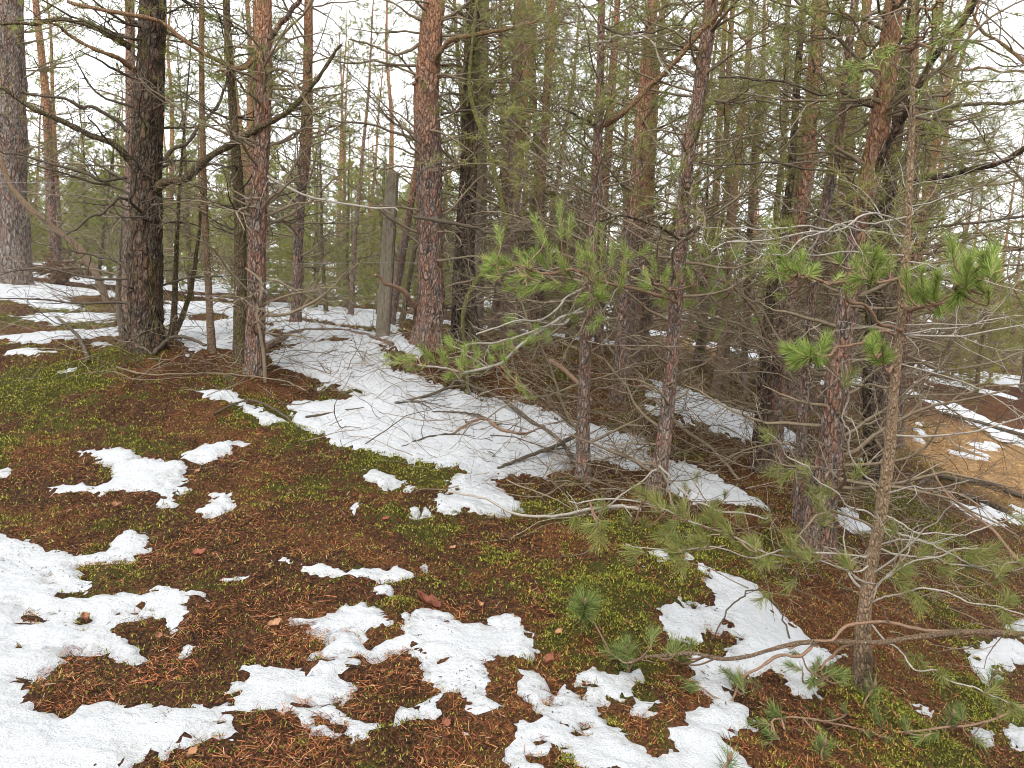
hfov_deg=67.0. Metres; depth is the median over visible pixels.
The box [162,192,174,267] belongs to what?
pine tree
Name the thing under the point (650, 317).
pine tree
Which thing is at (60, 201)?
pine tree
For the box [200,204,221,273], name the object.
pine tree
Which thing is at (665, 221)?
pine tree
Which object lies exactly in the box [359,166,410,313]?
pine tree
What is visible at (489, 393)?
fallen branch
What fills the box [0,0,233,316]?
pine tree
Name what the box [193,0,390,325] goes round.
pine tree
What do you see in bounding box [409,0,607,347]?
pine tree
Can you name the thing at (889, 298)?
pine tree
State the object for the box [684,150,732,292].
pine tree
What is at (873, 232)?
pine tree
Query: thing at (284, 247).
pine tree
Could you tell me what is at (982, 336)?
pine tree
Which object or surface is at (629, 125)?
pine tree
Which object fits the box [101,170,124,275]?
pine tree
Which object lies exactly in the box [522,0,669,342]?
pine tree
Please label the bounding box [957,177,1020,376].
pine tree
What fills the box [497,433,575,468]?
fallen branch
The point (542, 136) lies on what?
pine tree
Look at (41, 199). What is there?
pine tree
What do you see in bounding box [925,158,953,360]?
pine tree
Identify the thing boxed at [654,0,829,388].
pine tree
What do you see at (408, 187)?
pine tree
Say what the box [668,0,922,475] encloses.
pine tree
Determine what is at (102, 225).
pine tree
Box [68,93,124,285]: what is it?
pine tree
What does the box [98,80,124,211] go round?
pine tree
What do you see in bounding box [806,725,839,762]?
pine seedling
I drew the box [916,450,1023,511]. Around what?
fallen branch
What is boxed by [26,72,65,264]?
pine tree
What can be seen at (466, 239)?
pine tree
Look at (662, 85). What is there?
pine tree
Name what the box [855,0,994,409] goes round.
pine tree
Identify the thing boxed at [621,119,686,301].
pine tree
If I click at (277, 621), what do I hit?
fallen leaf
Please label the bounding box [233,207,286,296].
pine tree
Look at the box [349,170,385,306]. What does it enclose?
pine tree
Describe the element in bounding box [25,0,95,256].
pine tree
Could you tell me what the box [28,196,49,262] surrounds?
pine tree
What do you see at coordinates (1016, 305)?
pine tree
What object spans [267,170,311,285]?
pine tree
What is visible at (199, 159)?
pine tree
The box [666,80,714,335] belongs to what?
pine tree
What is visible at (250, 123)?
pine tree
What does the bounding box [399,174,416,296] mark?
pine tree
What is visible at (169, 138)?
pine tree
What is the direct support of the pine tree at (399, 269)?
on the ground at (342, 484)
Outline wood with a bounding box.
[27,133,1023,365]
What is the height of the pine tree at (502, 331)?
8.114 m
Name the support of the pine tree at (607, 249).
on the ground at (342, 484)
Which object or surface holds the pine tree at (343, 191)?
on the ground at (342, 484)
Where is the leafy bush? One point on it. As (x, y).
(63, 275)
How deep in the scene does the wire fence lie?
7.18 m
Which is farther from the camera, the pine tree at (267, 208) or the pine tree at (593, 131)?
the pine tree at (267, 208)
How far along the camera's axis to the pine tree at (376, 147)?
25.65 m
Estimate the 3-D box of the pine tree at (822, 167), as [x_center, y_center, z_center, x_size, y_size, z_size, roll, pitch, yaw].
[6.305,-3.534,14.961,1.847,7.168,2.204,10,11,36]
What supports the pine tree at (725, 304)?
on the ground at (342, 484)
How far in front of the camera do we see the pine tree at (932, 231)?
15.52 m
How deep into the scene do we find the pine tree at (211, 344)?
6.37 m
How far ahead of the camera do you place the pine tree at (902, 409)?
9.79 m
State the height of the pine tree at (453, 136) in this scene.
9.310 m
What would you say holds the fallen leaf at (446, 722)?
on the ground at (342, 484)
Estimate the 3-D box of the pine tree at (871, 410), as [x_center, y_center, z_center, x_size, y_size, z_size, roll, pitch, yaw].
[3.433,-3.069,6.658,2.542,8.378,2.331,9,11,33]
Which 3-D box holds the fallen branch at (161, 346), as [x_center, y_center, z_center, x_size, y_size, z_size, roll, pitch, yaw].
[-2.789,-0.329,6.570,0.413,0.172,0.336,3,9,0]
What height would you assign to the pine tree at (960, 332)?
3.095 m
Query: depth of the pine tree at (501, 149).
15.06 m
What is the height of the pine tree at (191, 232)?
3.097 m
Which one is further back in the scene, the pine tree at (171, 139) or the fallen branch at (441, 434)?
the pine tree at (171, 139)
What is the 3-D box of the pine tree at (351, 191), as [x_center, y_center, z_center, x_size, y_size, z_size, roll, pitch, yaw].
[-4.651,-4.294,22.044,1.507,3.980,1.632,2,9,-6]
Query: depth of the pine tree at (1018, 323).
29.20 m
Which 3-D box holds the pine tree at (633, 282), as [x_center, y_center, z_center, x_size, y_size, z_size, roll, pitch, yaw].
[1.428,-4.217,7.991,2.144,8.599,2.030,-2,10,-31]
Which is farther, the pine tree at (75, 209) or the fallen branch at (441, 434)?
the pine tree at (75, 209)
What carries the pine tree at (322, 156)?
on the ground at (342, 484)
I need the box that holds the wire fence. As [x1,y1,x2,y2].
[0,171,551,377]
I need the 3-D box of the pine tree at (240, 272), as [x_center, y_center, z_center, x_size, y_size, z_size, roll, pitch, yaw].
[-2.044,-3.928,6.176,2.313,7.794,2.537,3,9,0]
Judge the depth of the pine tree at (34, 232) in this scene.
19.55 m
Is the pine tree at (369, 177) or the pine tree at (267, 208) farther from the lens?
the pine tree at (369, 177)
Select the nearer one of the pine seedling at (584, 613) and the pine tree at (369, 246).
the pine seedling at (584, 613)
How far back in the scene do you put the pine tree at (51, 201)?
12.90 m
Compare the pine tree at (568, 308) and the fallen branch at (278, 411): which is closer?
the fallen branch at (278, 411)
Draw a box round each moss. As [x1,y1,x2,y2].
[0,282,1023,767]
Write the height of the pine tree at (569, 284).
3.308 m
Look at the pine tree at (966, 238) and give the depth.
7.36 m
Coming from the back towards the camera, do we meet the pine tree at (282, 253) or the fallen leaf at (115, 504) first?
the pine tree at (282, 253)
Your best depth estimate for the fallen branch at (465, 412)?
6.31 m
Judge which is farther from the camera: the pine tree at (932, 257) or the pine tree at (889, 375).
the pine tree at (932, 257)
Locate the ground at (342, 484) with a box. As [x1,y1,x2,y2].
[0,248,1023,767]
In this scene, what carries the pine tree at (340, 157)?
on the ground at (342, 484)
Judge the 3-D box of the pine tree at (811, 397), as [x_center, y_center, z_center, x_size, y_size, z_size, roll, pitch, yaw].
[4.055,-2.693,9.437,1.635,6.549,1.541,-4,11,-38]
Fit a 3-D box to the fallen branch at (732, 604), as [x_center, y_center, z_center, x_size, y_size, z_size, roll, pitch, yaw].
[1.085,1.076,3.643,0.506,0.280,0.176,-1,10,-26]
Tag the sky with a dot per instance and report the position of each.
(99, 70)
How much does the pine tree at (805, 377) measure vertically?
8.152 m
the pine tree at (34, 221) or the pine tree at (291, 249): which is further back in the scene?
the pine tree at (291, 249)
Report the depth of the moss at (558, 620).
4.00 m
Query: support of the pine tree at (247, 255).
on the ground at (342, 484)
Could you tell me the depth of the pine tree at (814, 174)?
14.34 m
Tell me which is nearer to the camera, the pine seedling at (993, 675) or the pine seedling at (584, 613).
the pine seedling at (584, 613)
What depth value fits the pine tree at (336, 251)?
12.63 m
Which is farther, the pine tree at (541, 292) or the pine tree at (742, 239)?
the pine tree at (742, 239)
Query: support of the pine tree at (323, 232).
on the ground at (342, 484)
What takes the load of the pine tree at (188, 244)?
on the ground at (342, 484)
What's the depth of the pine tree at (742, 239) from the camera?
27.24 m
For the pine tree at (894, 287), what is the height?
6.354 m
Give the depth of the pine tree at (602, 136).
20.87 m
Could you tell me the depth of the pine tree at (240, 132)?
14.79 m
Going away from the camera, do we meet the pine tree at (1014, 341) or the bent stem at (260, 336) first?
the bent stem at (260, 336)
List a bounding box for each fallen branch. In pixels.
[10,292,103,362]
[117,366,305,390]
[151,334,206,355]
[213,399,298,427]
[266,320,393,348]
[305,354,592,490]
[402,415,491,445]
[432,411,500,424]
[448,491,640,517]
[453,408,545,434]
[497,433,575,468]
[549,358,592,401]
[652,398,738,480]
[711,583,789,639]
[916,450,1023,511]
[942,412,1023,436]
[958,493,1015,514]
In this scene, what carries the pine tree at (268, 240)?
on the ground at (342, 484)
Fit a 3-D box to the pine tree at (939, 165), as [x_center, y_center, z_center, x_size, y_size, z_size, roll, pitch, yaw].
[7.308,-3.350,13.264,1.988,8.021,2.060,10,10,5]
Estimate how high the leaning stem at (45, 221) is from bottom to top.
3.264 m
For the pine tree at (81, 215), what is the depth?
20.74 m
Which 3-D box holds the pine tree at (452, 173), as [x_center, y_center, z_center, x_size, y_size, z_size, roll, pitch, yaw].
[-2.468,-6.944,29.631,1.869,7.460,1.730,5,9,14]
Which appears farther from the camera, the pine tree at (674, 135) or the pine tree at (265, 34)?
the pine tree at (674, 135)
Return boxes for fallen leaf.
[80,611,89,619]
[111,501,121,507]
[155,631,162,638]
[186,746,197,757]
[191,547,207,555]
[267,617,282,626]
[382,515,389,520]
[417,589,440,607]
[442,716,450,727]
[544,653,553,663]
[555,628,561,634]
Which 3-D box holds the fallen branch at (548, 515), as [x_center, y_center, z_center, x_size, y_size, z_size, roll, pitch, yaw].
[0.229,0.729,4.571,1.182,0.139,0.332,1,9,-12]
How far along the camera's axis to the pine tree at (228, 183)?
24.64 m
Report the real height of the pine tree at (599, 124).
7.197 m
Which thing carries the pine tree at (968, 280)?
on the ground at (342, 484)
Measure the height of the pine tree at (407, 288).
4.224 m
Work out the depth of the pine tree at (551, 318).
13.41 m
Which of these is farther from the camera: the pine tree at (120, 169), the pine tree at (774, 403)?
the pine tree at (120, 169)
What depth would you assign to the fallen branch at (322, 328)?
7.50 m
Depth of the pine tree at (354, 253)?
12.52 m
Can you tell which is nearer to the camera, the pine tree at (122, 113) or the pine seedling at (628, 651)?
the pine seedling at (628, 651)
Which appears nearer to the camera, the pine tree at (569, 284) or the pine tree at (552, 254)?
the pine tree at (569, 284)
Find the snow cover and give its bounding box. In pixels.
[0,252,1023,767]
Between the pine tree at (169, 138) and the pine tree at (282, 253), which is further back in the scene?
the pine tree at (169, 138)
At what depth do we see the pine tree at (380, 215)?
16.09 m
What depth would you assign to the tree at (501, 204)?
6.49 m
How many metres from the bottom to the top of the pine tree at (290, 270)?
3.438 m
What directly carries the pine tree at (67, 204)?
on the ground at (342, 484)
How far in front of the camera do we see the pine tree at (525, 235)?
11.20 m
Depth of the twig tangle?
6.22 m
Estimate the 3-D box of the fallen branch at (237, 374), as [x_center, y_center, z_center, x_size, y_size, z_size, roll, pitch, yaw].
[-2.343,-0.071,6.072,1.481,0.172,0.356,2,9,-6]
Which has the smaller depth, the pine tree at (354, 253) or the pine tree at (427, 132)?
the pine tree at (427, 132)
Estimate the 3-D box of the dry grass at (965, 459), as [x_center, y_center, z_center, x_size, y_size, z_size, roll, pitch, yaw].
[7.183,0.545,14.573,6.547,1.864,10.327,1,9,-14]
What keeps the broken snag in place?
on the ground at (342, 484)
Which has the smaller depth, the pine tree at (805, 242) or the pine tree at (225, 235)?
the pine tree at (805, 242)
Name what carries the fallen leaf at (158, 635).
on the ground at (342, 484)
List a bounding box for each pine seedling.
[562,580,609,651]
[610,632,642,671]
[715,741,747,767]
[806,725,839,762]
[857,668,888,708]
[931,698,967,735]
[980,662,1007,699]
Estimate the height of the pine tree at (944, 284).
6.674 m
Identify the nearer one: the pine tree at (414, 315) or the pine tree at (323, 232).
the pine tree at (414, 315)
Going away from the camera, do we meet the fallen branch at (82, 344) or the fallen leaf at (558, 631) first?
the fallen leaf at (558, 631)
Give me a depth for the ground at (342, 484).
4.02 m
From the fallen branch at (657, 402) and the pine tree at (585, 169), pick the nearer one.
the fallen branch at (657, 402)
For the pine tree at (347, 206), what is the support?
on the ground at (342, 484)
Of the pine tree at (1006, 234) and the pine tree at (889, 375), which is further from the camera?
the pine tree at (1006, 234)
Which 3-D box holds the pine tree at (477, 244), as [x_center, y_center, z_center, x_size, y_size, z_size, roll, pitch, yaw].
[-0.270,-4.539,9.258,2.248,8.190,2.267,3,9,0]
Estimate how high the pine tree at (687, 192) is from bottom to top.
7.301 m
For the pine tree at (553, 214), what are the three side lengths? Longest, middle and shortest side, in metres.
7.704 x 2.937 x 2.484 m
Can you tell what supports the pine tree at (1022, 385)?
on the ground at (342, 484)
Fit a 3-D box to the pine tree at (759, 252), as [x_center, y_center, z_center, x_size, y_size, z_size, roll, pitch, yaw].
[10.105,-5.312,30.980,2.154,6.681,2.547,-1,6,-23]
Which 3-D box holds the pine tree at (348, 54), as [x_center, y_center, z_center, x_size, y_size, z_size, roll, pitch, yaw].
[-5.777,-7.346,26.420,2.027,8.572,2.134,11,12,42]
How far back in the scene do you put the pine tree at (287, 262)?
13.98 m
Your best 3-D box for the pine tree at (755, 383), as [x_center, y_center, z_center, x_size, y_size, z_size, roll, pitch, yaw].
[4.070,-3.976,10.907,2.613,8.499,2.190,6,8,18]
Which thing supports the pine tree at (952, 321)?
on the ground at (342, 484)
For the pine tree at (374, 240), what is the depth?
13.04 m
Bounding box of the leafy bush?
[39,246,87,284]
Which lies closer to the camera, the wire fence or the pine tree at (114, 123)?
the wire fence
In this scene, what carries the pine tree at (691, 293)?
on the ground at (342, 484)
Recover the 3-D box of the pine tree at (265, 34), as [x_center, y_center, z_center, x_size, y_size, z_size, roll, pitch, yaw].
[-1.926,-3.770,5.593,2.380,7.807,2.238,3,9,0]
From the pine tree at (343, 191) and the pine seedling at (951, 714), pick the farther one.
the pine tree at (343, 191)
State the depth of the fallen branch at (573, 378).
7.11 m
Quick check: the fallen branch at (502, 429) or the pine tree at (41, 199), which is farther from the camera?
the pine tree at (41, 199)
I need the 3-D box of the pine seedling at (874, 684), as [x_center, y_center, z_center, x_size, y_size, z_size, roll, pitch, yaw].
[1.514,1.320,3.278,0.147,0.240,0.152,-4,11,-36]
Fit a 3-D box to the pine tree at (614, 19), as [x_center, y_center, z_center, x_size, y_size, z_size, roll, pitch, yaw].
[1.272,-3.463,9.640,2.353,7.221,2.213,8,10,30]
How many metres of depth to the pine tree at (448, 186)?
10.32 m
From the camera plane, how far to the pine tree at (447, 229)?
14.97 m
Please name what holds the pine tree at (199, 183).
on the ground at (342, 484)
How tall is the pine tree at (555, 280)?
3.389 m
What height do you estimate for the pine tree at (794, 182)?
7.605 m
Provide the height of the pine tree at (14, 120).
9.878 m
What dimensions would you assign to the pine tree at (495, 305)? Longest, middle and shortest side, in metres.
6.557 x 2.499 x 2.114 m
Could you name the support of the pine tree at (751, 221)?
on the ground at (342, 484)
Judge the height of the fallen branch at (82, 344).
0.512 m
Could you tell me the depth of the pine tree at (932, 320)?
18.53 m
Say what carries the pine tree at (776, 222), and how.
on the ground at (342, 484)
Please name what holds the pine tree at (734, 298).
on the ground at (342, 484)
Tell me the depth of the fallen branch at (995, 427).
14.56 m
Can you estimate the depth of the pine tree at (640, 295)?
9.17 m
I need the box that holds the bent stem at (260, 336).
[240,268,283,382]
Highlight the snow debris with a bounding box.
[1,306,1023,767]
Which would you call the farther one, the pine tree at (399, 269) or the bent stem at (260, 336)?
the pine tree at (399, 269)
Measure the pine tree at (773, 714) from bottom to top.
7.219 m
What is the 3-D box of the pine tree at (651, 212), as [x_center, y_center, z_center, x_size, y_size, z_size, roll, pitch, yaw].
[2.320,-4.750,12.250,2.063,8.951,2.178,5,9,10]
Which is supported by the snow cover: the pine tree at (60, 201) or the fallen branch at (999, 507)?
the fallen branch at (999, 507)
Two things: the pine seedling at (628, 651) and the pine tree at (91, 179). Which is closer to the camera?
the pine seedling at (628, 651)
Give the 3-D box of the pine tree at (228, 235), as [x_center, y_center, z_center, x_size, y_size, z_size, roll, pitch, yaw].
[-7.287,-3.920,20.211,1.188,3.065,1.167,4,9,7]
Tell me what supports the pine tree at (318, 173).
on the ground at (342, 484)
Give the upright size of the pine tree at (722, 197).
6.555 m
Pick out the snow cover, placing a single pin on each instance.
(106, 734)
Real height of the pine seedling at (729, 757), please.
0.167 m
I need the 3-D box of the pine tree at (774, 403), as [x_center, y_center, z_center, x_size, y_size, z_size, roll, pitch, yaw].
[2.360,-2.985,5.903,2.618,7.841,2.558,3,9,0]
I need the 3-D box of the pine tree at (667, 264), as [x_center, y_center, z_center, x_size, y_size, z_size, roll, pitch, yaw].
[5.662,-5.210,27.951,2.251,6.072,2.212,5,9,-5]
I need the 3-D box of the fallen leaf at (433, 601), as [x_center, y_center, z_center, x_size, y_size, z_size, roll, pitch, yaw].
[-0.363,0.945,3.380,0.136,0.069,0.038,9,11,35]
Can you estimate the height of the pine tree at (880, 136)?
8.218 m
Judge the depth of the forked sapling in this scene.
6.86 m
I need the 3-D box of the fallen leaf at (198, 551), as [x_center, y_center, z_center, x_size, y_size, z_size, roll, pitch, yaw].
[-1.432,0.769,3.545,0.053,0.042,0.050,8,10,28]
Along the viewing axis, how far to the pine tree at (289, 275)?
21.61 m
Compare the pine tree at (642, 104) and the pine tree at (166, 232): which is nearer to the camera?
the pine tree at (642, 104)
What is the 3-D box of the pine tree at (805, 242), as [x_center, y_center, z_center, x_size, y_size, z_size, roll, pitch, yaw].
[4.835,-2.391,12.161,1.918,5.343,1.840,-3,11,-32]
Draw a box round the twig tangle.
[0,221,1023,674]
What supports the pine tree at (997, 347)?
on the ground at (342, 484)
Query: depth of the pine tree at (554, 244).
18.43 m
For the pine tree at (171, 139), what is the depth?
17.69 m
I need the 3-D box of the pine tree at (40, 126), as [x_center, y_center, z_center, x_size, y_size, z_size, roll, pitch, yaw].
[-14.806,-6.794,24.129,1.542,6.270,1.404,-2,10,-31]
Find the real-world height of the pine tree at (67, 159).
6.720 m
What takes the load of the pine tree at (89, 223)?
on the ground at (342, 484)
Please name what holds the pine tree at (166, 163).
on the ground at (342, 484)
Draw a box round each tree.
[0,0,111,284]
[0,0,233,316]
[0,0,344,355]
[24,0,119,283]
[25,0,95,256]
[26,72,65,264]
[27,141,49,266]
[27,155,49,260]
[27,178,48,263]
[28,73,45,262]
[28,147,73,261]
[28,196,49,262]
[30,123,87,263]
[36,112,72,211]
[39,134,96,269]
[40,135,83,264]
[58,81,118,275]
[62,160,104,272]
[65,1,183,286]
[67,0,398,377]
[67,180,94,251]
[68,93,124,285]
[70,99,97,241]
[71,108,124,277]
[90,128,124,263]
[90,168,115,270]
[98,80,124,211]
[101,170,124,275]
[112,0,291,352]
[119,57,186,252]
[134,0,359,363]
[162,0,198,284]
[162,44,233,300]
[162,108,219,283]
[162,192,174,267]
[163,112,182,249]
[172,138,227,286]
[174,80,216,266]
[176,184,210,275]
[189,0,302,275]
[192,85,290,297]
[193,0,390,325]
[195,0,289,271]
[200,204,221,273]
[210,173,233,288]
[212,79,281,255]
[215,197,233,272]
[217,212,279,281]
[220,0,293,275]
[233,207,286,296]
[241,107,284,268]
[266,55,291,273]
[266,117,330,304]
[266,154,327,295]
[267,168,311,278]
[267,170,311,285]
[273,172,330,286]
[281,126,362,306]
[286,96,370,311]
[288,91,331,281]
[291,151,341,294]
[297,0,595,356]
[304,0,412,314]
[305,22,380,307]
[310,7,372,292]
[310,193,335,279]
[319,129,377,308]
[324,42,368,287]
[325,166,368,291]
[341,0,418,311]
[342,192,376,300]
[346,51,402,292]
[346,63,457,320]
[349,134,417,306]
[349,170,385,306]
[356,126,380,273]
[356,165,406,306]
[357,147,416,305]
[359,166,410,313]
[364,2,461,324]
[370,0,536,306]
[373,36,458,296]
[376,140,451,318]
[381,0,731,482]
[392,0,575,331]
[396,0,563,351]
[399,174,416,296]
[406,122,459,313]
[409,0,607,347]
[437,0,552,394]
[441,4,506,290]
[443,105,458,216]
[443,185,491,316]
[444,0,639,342]
[446,0,588,335]
[446,0,615,336]
[447,0,571,330]
[447,0,606,327]
[451,1,567,317]
[474,9,566,328]
[475,0,848,526]
[485,2,566,284]
[496,0,621,297]
[519,172,566,324]
[520,0,764,403]
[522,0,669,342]
[523,185,574,330]
[526,5,668,343]
[526,176,566,320]
[527,0,698,353]
[530,167,580,317]
[545,0,632,334]
[545,135,614,339]
[547,172,608,335]
[550,0,756,375]
[562,120,591,247]
[566,0,1023,725]
[570,50,619,259]
[571,0,703,367]
[572,0,724,320]
[573,2,696,347]
[585,168,622,328]
[593,1,705,352]
[595,0,1023,755]
[596,5,756,364]
[609,7,677,323]
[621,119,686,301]
[640,0,845,396]
[645,0,779,365]
[648,112,761,371]
[650,128,680,321]
[653,0,982,476]
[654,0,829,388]
[655,0,781,363]
[658,198,673,318]
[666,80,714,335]
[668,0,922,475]
[681,0,860,387]
[682,0,1010,523]
[683,0,1023,614]
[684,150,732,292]
[694,1,870,384]
[700,0,955,412]
[701,1,874,384]
[710,4,861,381]
[715,244,743,330]
[717,140,746,326]
[720,0,781,340]
[732,0,902,413]
[741,183,769,311]
[751,64,863,345]
[755,0,1023,487]
[756,11,860,341]
[768,20,914,369]
[776,1,940,411]
[782,0,1023,524]
[797,5,867,340]
[836,0,1002,420]
[853,0,983,424]
[853,10,981,448]
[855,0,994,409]
[855,119,936,377]
[857,25,974,358]
[863,0,999,380]
[892,106,964,383]
[894,46,970,376]
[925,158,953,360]
[928,108,1021,379]
[929,221,1018,400]
[934,293,977,374]
[935,186,976,358]
[936,305,968,358]
[938,147,996,344]
[942,232,1017,388]
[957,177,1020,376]
[964,118,1023,368]
[969,285,1014,379]
[987,254,1023,391]
[992,293,1023,380]
[993,279,1023,373]
[994,182,1023,369]
[1003,235,1023,370]
[1004,295,1023,377]
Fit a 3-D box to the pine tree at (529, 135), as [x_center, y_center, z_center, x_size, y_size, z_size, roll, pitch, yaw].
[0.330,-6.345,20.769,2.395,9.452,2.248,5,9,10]
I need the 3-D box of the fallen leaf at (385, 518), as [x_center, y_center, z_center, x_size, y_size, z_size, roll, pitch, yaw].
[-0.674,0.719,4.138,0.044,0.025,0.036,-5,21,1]
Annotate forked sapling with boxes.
[148,0,241,339]
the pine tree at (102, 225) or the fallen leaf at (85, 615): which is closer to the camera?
the fallen leaf at (85, 615)
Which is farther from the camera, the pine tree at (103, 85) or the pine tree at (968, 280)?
the pine tree at (103, 85)
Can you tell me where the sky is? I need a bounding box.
[24,0,1023,286]
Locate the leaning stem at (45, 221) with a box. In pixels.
[0,152,109,300]
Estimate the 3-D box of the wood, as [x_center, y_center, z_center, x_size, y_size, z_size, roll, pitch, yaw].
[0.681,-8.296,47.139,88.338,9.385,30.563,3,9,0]
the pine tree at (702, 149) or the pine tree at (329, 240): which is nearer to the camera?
the pine tree at (702, 149)
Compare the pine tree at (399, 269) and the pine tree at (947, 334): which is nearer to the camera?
the pine tree at (399, 269)
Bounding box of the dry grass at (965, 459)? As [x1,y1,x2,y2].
[663,337,1023,506]
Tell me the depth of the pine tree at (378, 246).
19.55 m
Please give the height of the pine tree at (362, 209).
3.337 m
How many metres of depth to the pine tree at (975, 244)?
29.34 m
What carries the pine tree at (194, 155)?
on the ground at (342, 484)
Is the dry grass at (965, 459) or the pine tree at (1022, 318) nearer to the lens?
the dry grass at (965, 459)
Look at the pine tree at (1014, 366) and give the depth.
26.64 m
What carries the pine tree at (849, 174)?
on the ground at (342, 484)
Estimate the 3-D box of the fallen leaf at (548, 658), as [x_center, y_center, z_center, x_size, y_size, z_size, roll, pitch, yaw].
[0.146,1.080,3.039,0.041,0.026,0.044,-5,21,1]
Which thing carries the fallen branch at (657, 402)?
on the ground at (342, 484)
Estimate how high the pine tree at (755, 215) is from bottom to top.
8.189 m
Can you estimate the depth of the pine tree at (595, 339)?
12.03 m
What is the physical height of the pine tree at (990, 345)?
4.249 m
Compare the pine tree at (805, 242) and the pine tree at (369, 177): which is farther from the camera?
the pine tree at (369, 177)
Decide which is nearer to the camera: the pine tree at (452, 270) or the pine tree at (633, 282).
the pine tree at (633, 282)
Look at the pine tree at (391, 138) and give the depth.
18.05 m
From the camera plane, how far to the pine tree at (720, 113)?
11.77 m
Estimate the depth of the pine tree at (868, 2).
9.24 m
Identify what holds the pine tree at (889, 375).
on the ground at (342, 484)
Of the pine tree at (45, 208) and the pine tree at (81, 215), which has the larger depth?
the pine tree at (45, 208)
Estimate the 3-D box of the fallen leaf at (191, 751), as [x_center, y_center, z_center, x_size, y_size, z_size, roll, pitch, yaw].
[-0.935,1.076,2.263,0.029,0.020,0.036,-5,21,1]
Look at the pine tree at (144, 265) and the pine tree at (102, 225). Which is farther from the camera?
the pine tree at (102, 225)
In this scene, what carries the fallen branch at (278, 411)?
on the ground at (342, 484)
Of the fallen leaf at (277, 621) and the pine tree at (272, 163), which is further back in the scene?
the pine tree at (272, 163)
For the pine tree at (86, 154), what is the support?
on the ground at (342, 484)
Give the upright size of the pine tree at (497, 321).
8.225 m

